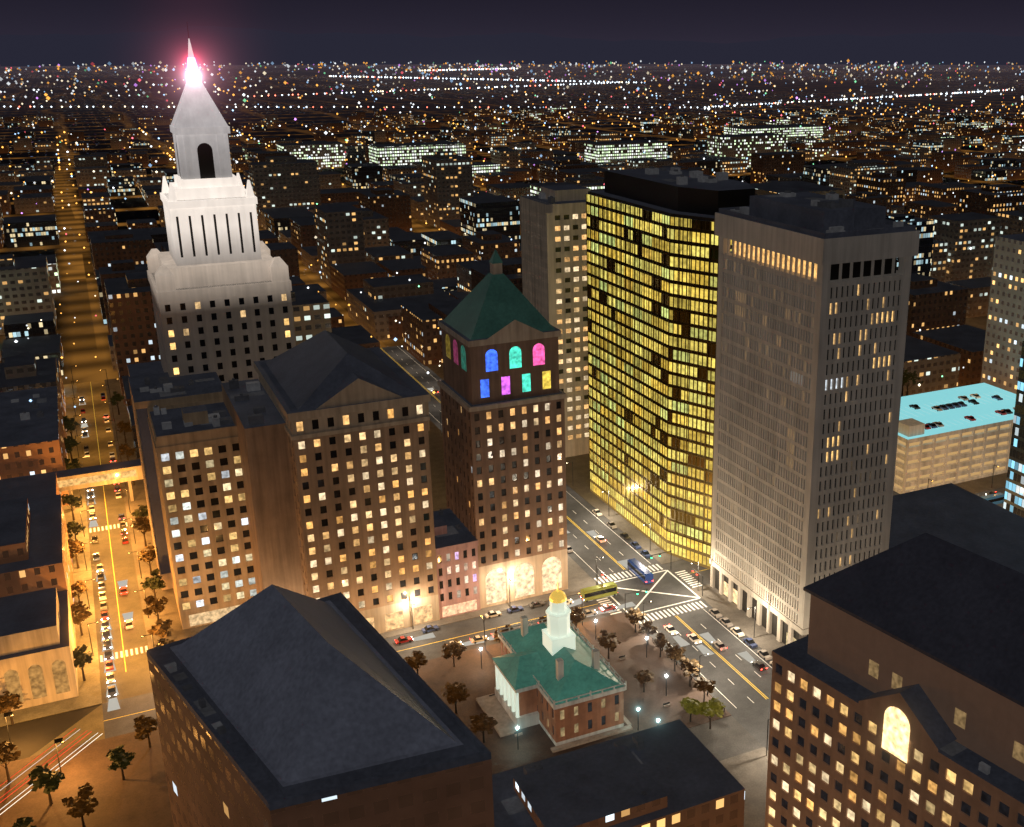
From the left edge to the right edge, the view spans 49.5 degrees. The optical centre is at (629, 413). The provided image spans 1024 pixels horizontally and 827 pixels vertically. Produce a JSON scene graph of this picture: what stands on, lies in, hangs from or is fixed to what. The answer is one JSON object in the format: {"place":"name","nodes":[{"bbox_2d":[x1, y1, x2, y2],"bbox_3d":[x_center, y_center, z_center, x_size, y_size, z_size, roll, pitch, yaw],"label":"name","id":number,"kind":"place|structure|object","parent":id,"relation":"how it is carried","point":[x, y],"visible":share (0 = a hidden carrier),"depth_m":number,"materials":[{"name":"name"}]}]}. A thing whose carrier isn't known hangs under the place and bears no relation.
{"place":"outdoors","nodes":[
{"label":"outdoors","id":0,"kind":"place"},
{"bbox_2d":[0,64,1023,763],"bbox_3d":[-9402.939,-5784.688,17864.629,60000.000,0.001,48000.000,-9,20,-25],"label":"ground","id":1,"kind":"structure","parent":0,"point":[86,342],"depth_m":3109.57,"materials":[{"name":"black"}]},
{"bbox_2d":[0,358,142,713],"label":"low-rise buildings","id":2,"kind":"structure","parent":1,"relation":"on","point":[38,480],"depth_m":297.11,"materials":[{"name":"brick"}]},
{"bbox_2d":[11,166,990,814],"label":"rooftop equipment","id":3,"kind":"object","parent":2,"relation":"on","point":[515,804],"visible":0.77,"depth_m":284.72,"materials":[{"name":"metal"}]},
{"bbox_2d":[127,361,256,629],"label":"office building","id":4,"kind":"structure","parent":1,"relation":"on","point":[195,495],"depth_m":296.26,"materials":[{"name":"brown brick"}]},
{"bbox_2d":[146,25,295,382],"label":"skyscraper with spire","id":5,"kind":"structure","parent":1,"relation":"on","point":[219,280],"depth_m":326.15,"materials":[{"name":"stone"}]},
{"bbox_2d":[146,585,493,826],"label":"office building","id":6,"kind":"structure","parent":1,"relation":"on","point":[334,710],"depth_m":154.89,"materials":[{"name":"brown brick"},{"name":"slate"},{"name":"glass"}]},
{"bbox_2d":[221,330,439,632],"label":"office building","id":7,"kind":"structure","parent":1,"relation":"on","point":[335,458],"depth_m":284.27,"materials":[{"name":"brown brick"}]},
{"bbox_2d":[433,508,480,618],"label":"lowrise row","id":8,"kind":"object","parent":1,"relation":"on","point":[457,573],"visible":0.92,"depth_m":303.66,"materials":[{"name":"pink brick"}]},
{"bbox_2d":[437,249,567,608],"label":"trust tower","id":9,"kind":"structure","parent":1,"relation":"on","point":[502,395],"depth_m":301.27,"materials":[{"name":"dark brick"},{"name":"green weathered copper"},{"name":"glass"}]},
{"bbox_2d":[0,315,1006,826],"bbox_3d":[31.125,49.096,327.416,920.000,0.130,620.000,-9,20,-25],"label":"pavements","id":10,"kind":"structure","parent":1,"relation":"on","point":[138,795],"depth_m":271.08,"materials":[{"name":"concrete"}]},
{"bbox_2d":[0,391,174,826],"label":"street trees","id":11,"kind":"object","parent":10,"relation":"on","point":[50,780],"visible":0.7,"depth_m":276.11,"materials":[{"name":"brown plant"}]},
{"bbox_2d":[4,333,998,771],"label":"street lamps","id":12,"kind":"object","parent":10,"relation":"on","point":[56,741],"visible":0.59,"depth_m":297.69,"materials":[{"name":"grey metal"}]},
{"bbox_2d":[404,607,725,742],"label":"trees","id":13,"kind":"object","parent":10,"relation":"on","point":[712,707],"visible":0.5,"depth_m":270.40,"materials":[{"name":"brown plant"}]},
{"bbox_2d":[476,612,724,752],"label":"plaza furniture","id":14,"kind":"object","parent":10,"relation":"on","point":[490,705],"visible":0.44,"depth_m":255.63,"materials":[{"name":"concrete"}]},
{"bbox_2d":[597,550,702,613],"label":"traffic signals","id":15,"kind":"object","parent":10,"relation":"on","point":[602,573],"visible":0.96,"depth_m":316.59,"materials":[{"name":"grey metal"}]},
{"bbox_2d":[901,368,923,396],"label":"park trees","id":16,"kind":"object","parent":10,"relation":"on","point":[907,377],"visible":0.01,"depth_m":486.81,"materials":[{"name":"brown plant"}]},
{"bbox_2d":[0,107,1023,460],"bbox_3d":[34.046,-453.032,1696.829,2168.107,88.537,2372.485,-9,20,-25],"label":"city blocks","id":17,"kind":"structure","parent":1,"relation":"on","point":[376,265],"depth_m":931.46,"materials":[{"name":"brick"}]},
{"bbox_2d":[0,26,1023,65],"bbox_3d":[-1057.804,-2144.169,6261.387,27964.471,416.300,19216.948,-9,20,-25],"label":"distant hills","id":18,"kind":"structure","parent":1,"relation":"on","point":[213,45],"depth_m":10263.99,"materials":[{"name":"black"}]},
{"bbox_2d":[0,59,1023,406],"bbox_3d":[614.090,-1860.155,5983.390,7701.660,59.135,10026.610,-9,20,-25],"label":"distant city lights","id":19,"kind":"object","parent":1,"relation":"on","point":[502,99],"visible":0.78,"depth_m":4031.43},
{"bbox_2d":[520,184,589,456],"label":"slim tower","id":20,"kind":"structure","parent":1,"relation":"on","point":[554,258],"depth_m":406.30,"materials":[{"name":"concrete"}]},
{"bbox_2d":[492,578,626,745],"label":"old statehouse","id":21,"kind":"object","parent":1,"relation":"on","point":[559,681],"depth_m":254.44,"materials":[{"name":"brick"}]},
{"bbox_2d":[492,719,744,826],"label":"building","id":22,"kind":"structure","parent":1,"relation":"on","point":[681,775],"depth_m":211.45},
{"bbox_2d":[587,167,754,569],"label":"gold building","id":23,"kind":"structure","parent":1,"relation":"on","point":[694,200],"depth_m":332.69,"materials":[{"name":"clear glass"}]},
{"bbox_2d":[586,194,731,545],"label":"lit windows","id":24,"kind":"structure","parent":23,"relation":"attached to","point":[653,340],"depth_m":338.95,"materials":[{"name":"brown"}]},
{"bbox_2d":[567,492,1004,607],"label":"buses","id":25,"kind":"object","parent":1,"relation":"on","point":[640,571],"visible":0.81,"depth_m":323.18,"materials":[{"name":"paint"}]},
{"bbox_2d":[709,192,919,644],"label":"tower","id":26,"kind":"structure","parent":1,"relation":"on","point":[812,315],"depth_m":274.38,"materials":[{"name":"concrete"}]},
{"bbox_2d":[765,533,1023,826],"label":"office building","id":27,"kind":"structure","parent":1,"relation":"on","point":[897,668],"depth_m":186.21,"materials":[{"name":"stone"}]},
{"bbox_2d":[893,383,1015,493],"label":"parking garage","id":28,"kind":"structure","parent":1,"relation":"on","point":[960,452],"depth_m":399.00,"materials":[{"name":"concrete"}]},
{"bbox_2d":[901,392,1011,425],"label":"garage deck markings","id":29,"kind":"object","parent":28,"relation":"on","point":[961,408],"visible":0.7,"depth_m":413.35,"materials":[{"name":"white paint"}]},
{"bbox_2d":[909,393,1014,429],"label":"parked cars","id":30,"kind":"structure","parent":28,"relation":"on","point":[953,405],"depth_m":413.31,"materials":[{"name":"paint"}]},
{"bbox_2d":[889,233,1023,573],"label":"buildings","id":31,"kind":"structure","parent":1,"relation":"on","point":[954,514],"depth_m":349.18,"materials":[{"name":"black concrete"}]},
{"bbox_2d":[0,0,1023,43],"label":"sky","id":32,"kind":"structure","parent":0,"point":[711,21],"materials":[{"name":"black"}]},
{"bbox_2d":[30,345,1005,760],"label":"roads","id":33,"kind":"structure","parent":0,"point":[744,727],"depth_m":305.10,"materials":[{"name":"grey asphalt"}]},
{"bbox_2d":[0,728,102,814],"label":"light trails","id":34,"kind":"object","parent":33,"relation":"on","point":[43,764],"visible":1,"depth_m":242.09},
{"bbox_2d":[79,393,132,711],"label":"cars","id":35,"kind":"object","parent":33,"relation":"on","point":[108,659],"depth_m":318.02,"materials":[{"name":"paint"}]},
{"bbox_2d":[90,346,771,720],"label":"road markings","id":36,"kind":"object","parent":33,"relation":"on","point":[606,600],"visible":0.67,"depth_m":315.04,"materials":[{"name":"white paint"}]},
{"bbox_2d":[427,388,771,670],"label":"cars","id":37,"kind":"object","parent":33,"relation":"on","point":[720,646],"depth_m":294.74,"materials":[{"name":"paint"}]},
{"bbox_2d":[395,491,996,645],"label":"cars","id":38,"kind":"object","parent":33,"relation":"on","point":[606,608],"visible":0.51,"depth_m":305.26,"materials":[{"name":"paint"}]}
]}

